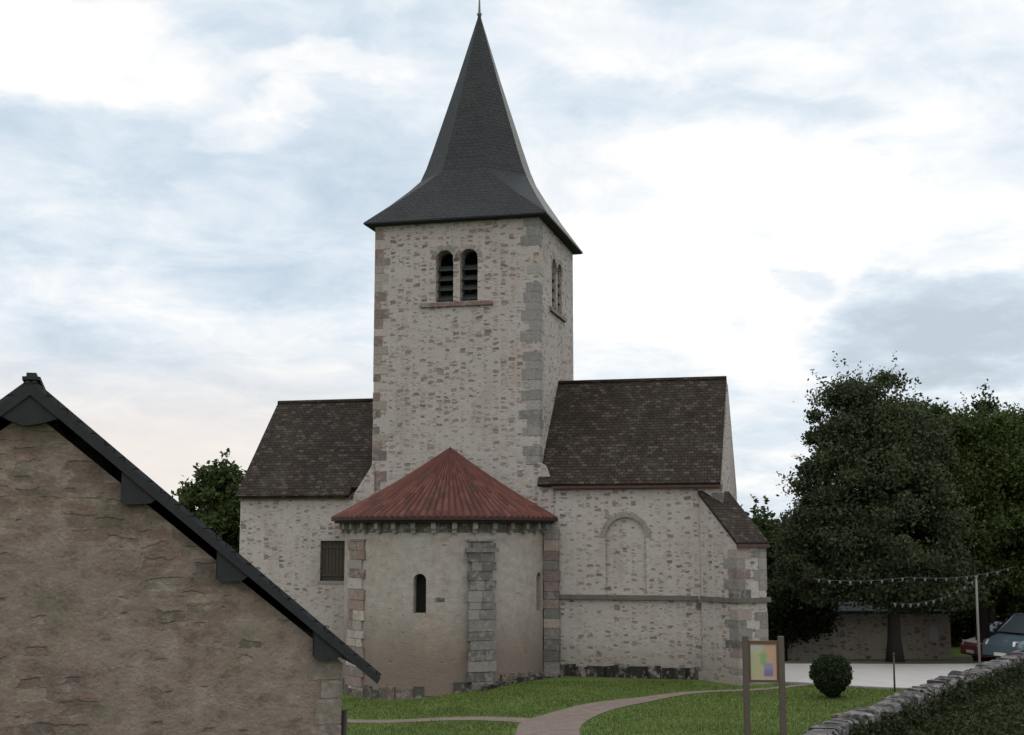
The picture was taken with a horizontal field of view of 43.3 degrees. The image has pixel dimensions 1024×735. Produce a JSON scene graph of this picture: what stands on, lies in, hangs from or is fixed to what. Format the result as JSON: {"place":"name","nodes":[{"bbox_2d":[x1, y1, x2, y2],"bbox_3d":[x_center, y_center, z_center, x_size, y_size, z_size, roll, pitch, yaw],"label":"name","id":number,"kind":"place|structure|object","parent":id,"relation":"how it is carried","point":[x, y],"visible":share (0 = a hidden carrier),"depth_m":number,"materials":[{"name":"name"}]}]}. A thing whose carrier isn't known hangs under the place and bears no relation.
{"place":"outdoors","nodes":[
{"label":"outdoors","id":0,"kind":"place"},
{"bbox_2d":[0,0,1023,526],"label":"sky","id":1,"kind":"structure","parent":0,"point":[750,193],"materials":[{"name":"white"}]},
{"bbox_2d":[347,684,806,734],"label":"brick path","id":2,"kind":"structure","parent":0,"point":[569,721],"depth_m":32.08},
{"bbox_2d":[341,639,982,734],"bbox_3d":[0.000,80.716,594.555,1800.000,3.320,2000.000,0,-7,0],"label":"ground","id":3,"kind":"structure","parent":0,"point":[955,650],"depth_m":34.24,"materials":[{"name":"green plant"}]},
{"bbox_2d":[0,372,381,734],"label":"stone barn","id":4,"kind":"structure","parent":3,"relation":"on","point":[134,600],"depth_m":15.33,"materials":[{"name":"stone"}]},
{"bbox_2d":[171,448,246,552],"bbox_3d":[-13.267,8.054,59.258,7.296,8.871,5.876,0,-7,0],"label":"bushy tree","id":5,"kind":"object","parent":3,"relation":"on","point":[210,492],"visible":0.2,"depth_m":58.73,"materials":[{"name":"green plant"}]},
{"bbox_2d":[235,0,770,699],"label":"village church","id":6,"kind":"structure","parent":3,"relation":"on","point":[481,490],"depth_m":42.27,"materials":[{"name":"stone"}]},
{"bbox_2d":[317,541,344,583],"bbox_3d":[-5.996,6.539,43.283,1.060,1.410,0.160,-2,-8,14],"label":"window","id":7,"kind":"structure","parent":6,"relation":"in","point":[333,554],"depth_m":43.34,"materials":[{"name":"wood"}]},
{"bbox_2d":[416,574,425,612],"bbox_3d":[-2.718,6.866,39.325,0.400,1.180,0.020,-1,-8,11],"label":"window","id":8,"kind":"structure","parent":6,"relation":"in","point":[421,579],"depth_m":39.32,"materials":[{"name":"black glass"}]},
{"bbox_2d":[420,244,492,307],"bbox_3d":[-1.820,-3.091,43.635,2.540,2.141,0.560,-2,-8,14],"label":"belfry window","id":9,"kind":"structure","parent":6,"relation":"in","point":[455,254],"depth_m":43.57,"materials":[{"name":"stone"}]},
{"bbox_2d":[549,254,566,321],"bbox_3d":[1.481,-2.850,45.535,0.390,2.153,2.540,-2,-8,14],"label":"belfry window","id":10,"kind":"structure","parent":6,"relation":"in","point":[558,263],"depth_m":45.48,"materials":[{"name":"stone"}]},
{"bbox_2d":[742,636,786,734],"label":"information board","id":11,"kind":"object","parent":3,"relation":"on","point":[763,661],"visible":1,"depth_m":23.46,"materials":[{"name":"brown wood"}]},
{"bbox_2d":[741,494,788,624],"bbox_3d":[12.012,9.253,57.386,9.541,7.556,6.240,0,-7,0],"label":"shrubby tree","id":12,"kind":"object","parent":3,"relation":"on","point":[765,526],"visible":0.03,"depth_m":56.12,"materials":[{"name":"green plant"}]},
{"bbox_2d":[808,653,853,698],"bbox_3d":[8.751,8.501,35.398,1.227,1.317,1.268,0,-7,0],"label":"clipped bush","id":13,"kind":"object","parent":3,"relation":"on","point":[830,676],"visible":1,"depth_m":35.10,"materials":[{"name":"green plant"}]},
{"bbox_2d":[893,653,895,691],"bbox_3d":[10.838,8.789,36.571,0.069,1.400,0.067,0,-7,0],"label":"stake","id":14,"kind":"object","parent":3,"relation":"on","point":[894,672],"visible":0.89,"depth_m":36.57,"materials":[{"name":"grey metal"}]},
{"bbox_2d":[803,650,1023,734],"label":"churchyard wall","id":15,"kind":"structure","parent":3,"relation":"on","point":[837,724],"depth_m":29.21,"materials":[{"name":"stone"}]},
{"bbox_2d":[825,655,1023,734],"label":"ivy and weeds","id":16,"kind":"object","parent":15,"relation":"on","point":[991,706],"visible":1,"depth_m":30.22,"materials":[{"name":"green plant"}]},
{"bbox_2d":[965,379,1002,622],"bbox_3d":[20.803,6.468,56.666,4.057,12.113,4.045,0,-7,0],"label":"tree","id":17,"kind":"object","parent":3,"relation":"on","point":[991,410],"visible":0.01,"depth_m":57.03,"materials":[{"name":"green plant"}]},
{"bbox_2d":[1003,611,1022,618],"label":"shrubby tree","id":18,"kind":"object","parent":3,"relation":"on","point":[1007,615],"depth_m":55.42,"materials":[{"name":"green plant"}]},
{"bbox_2d":[785,663,977,687],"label":"gravel road","id":19,"kind":"structure","parent":0,"point":[906,675],"depth_m":41.47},
{"bbox_2d":[721,681,907,689],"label":"kerb","id":20,"kind":"structure","parent":19,"relation":"on","point":[855,686],"depth_m":37.53,"materials":[{"name":"stone"}]},
{"bbox_2d":[974,576,980,663],"bbox_3d":[15.759,8.733,43.638,0.104,3.350,0.108,0,-7,0],"label":"bunting pole","id":21,"kind":"object","parent":19,"relation":"on","point":[977,623],"visible":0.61,"depth_m":43.63,"materials":[{"name":"metal"}]},
{"bbox_2d":[891,579,974,607],"bbox_3d":[14.327,7.677,43.876,2.865,1.011,0.044,-1,-7,4],"label":"bunting string","id":22,"kind":"object","parent":21,"relation":"hanging from","point":[933,601],"visible":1,"depth_m":43.84,"materials":[{"name":"fabric"}]},
{"bbox_2d":[910,567,1012,581],"bbox_3d":[14.776,6.800,42.426,3.720,0.470,0.036,1,-8,-11],"label":"bunting string","id":23,"kind":"object","parent":21,"relation":"hanging from","point":[960,577],"visible":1,"depth_m":42.39,"materials":[{"name":"fabric"}]},
{"bbox_2d":[982,613,1023,659],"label":"parked car","id":24,"kind":"object","parent":19,"relation":"on","point":[1008,639],"visible":0.8,"depth_m":44.11,"materials":[{"name":"grey paint"}]},
{"bbox_2d":[785,656,988,663],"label":"earth verge","id":25,"kind":"structure","parent":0,"point":[962,659],"depth_m":45.79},
{"bbox_2d":[767,560,847,660],"bbox_3d":[10.206,9.275,49.631,5.460,4.629,3.866,0,-7,0],"label":"shrub","id":26,"kind":"object","parent":25,"relation":"on","point":[789,620],"visible":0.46,"depth_m":48.90,"materials":[{"name":"green plant"}]},
{"bbox_2d":[784,628,831,660],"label":"boundary wall","id":27,"kind":"structure","parent":25,"relation":"on","point":[813,649],"depth_m":50.60,"materials":[{"name":"stone"}]},
{"bbox_2d":[768,351,1016,661],"bbox_3d":[13.232,4.999,46.297,7.845,11.380,7.635,7,-10,-42],"label":"lime tree","id":28,"kind":"object","parent":25,"relation":"on","point":[847,530],"visible":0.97,"depth_m":44.92,"materials":[{"name":"green plant"}]},
{"bbox_2d":[813,577,907,583],"bbox_3d":[11.325,6.934,41.904,3.167,0.271,0.040,1,-7,-5],"label":"bunting string","id":29,"kind":"object","parent":28,"relation":"attached to","point":[902,578],"visible":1,"depth_m":41.92,"materials":[{"name":"fabric"}]},
{"bbox_2d":[829,601,957,658],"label":"stone shed","id":30,"kind":"structure","parent":25,"relation":"on","point":[860,635],"depth_m":51.63,"materials":[{"name":"stone"}]},
{"bbox_2d":[841,384,1023,660],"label":"broad tree","id":31,"kind":"object","parent":25,"relation":"on","point":[989,451],"visible":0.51,"depth_m":46.41,"materials":[{"name":"green plant"}]},
{"bbox_2d":[960,620,1006,659],"bbox_3d":[18.738,10.120,47.691,3.924,1.505,2.000,1,-7,-8],"label":"parked car","id":32,"kind":"object","parent":25,"relation":"on","point":[968,646],"visible":0.27,"depth_m":47.57,"materials":[{"name":"red paint"}]},
{"bbox_2d":[999,497,1022,606],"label":"broad tree","id":33,"kind":"object","parent":25,"relation":"on","point":[1017,579],"visible":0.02,"depth_m":47.66,"materials":[{"name":"green plant"}]}
]}

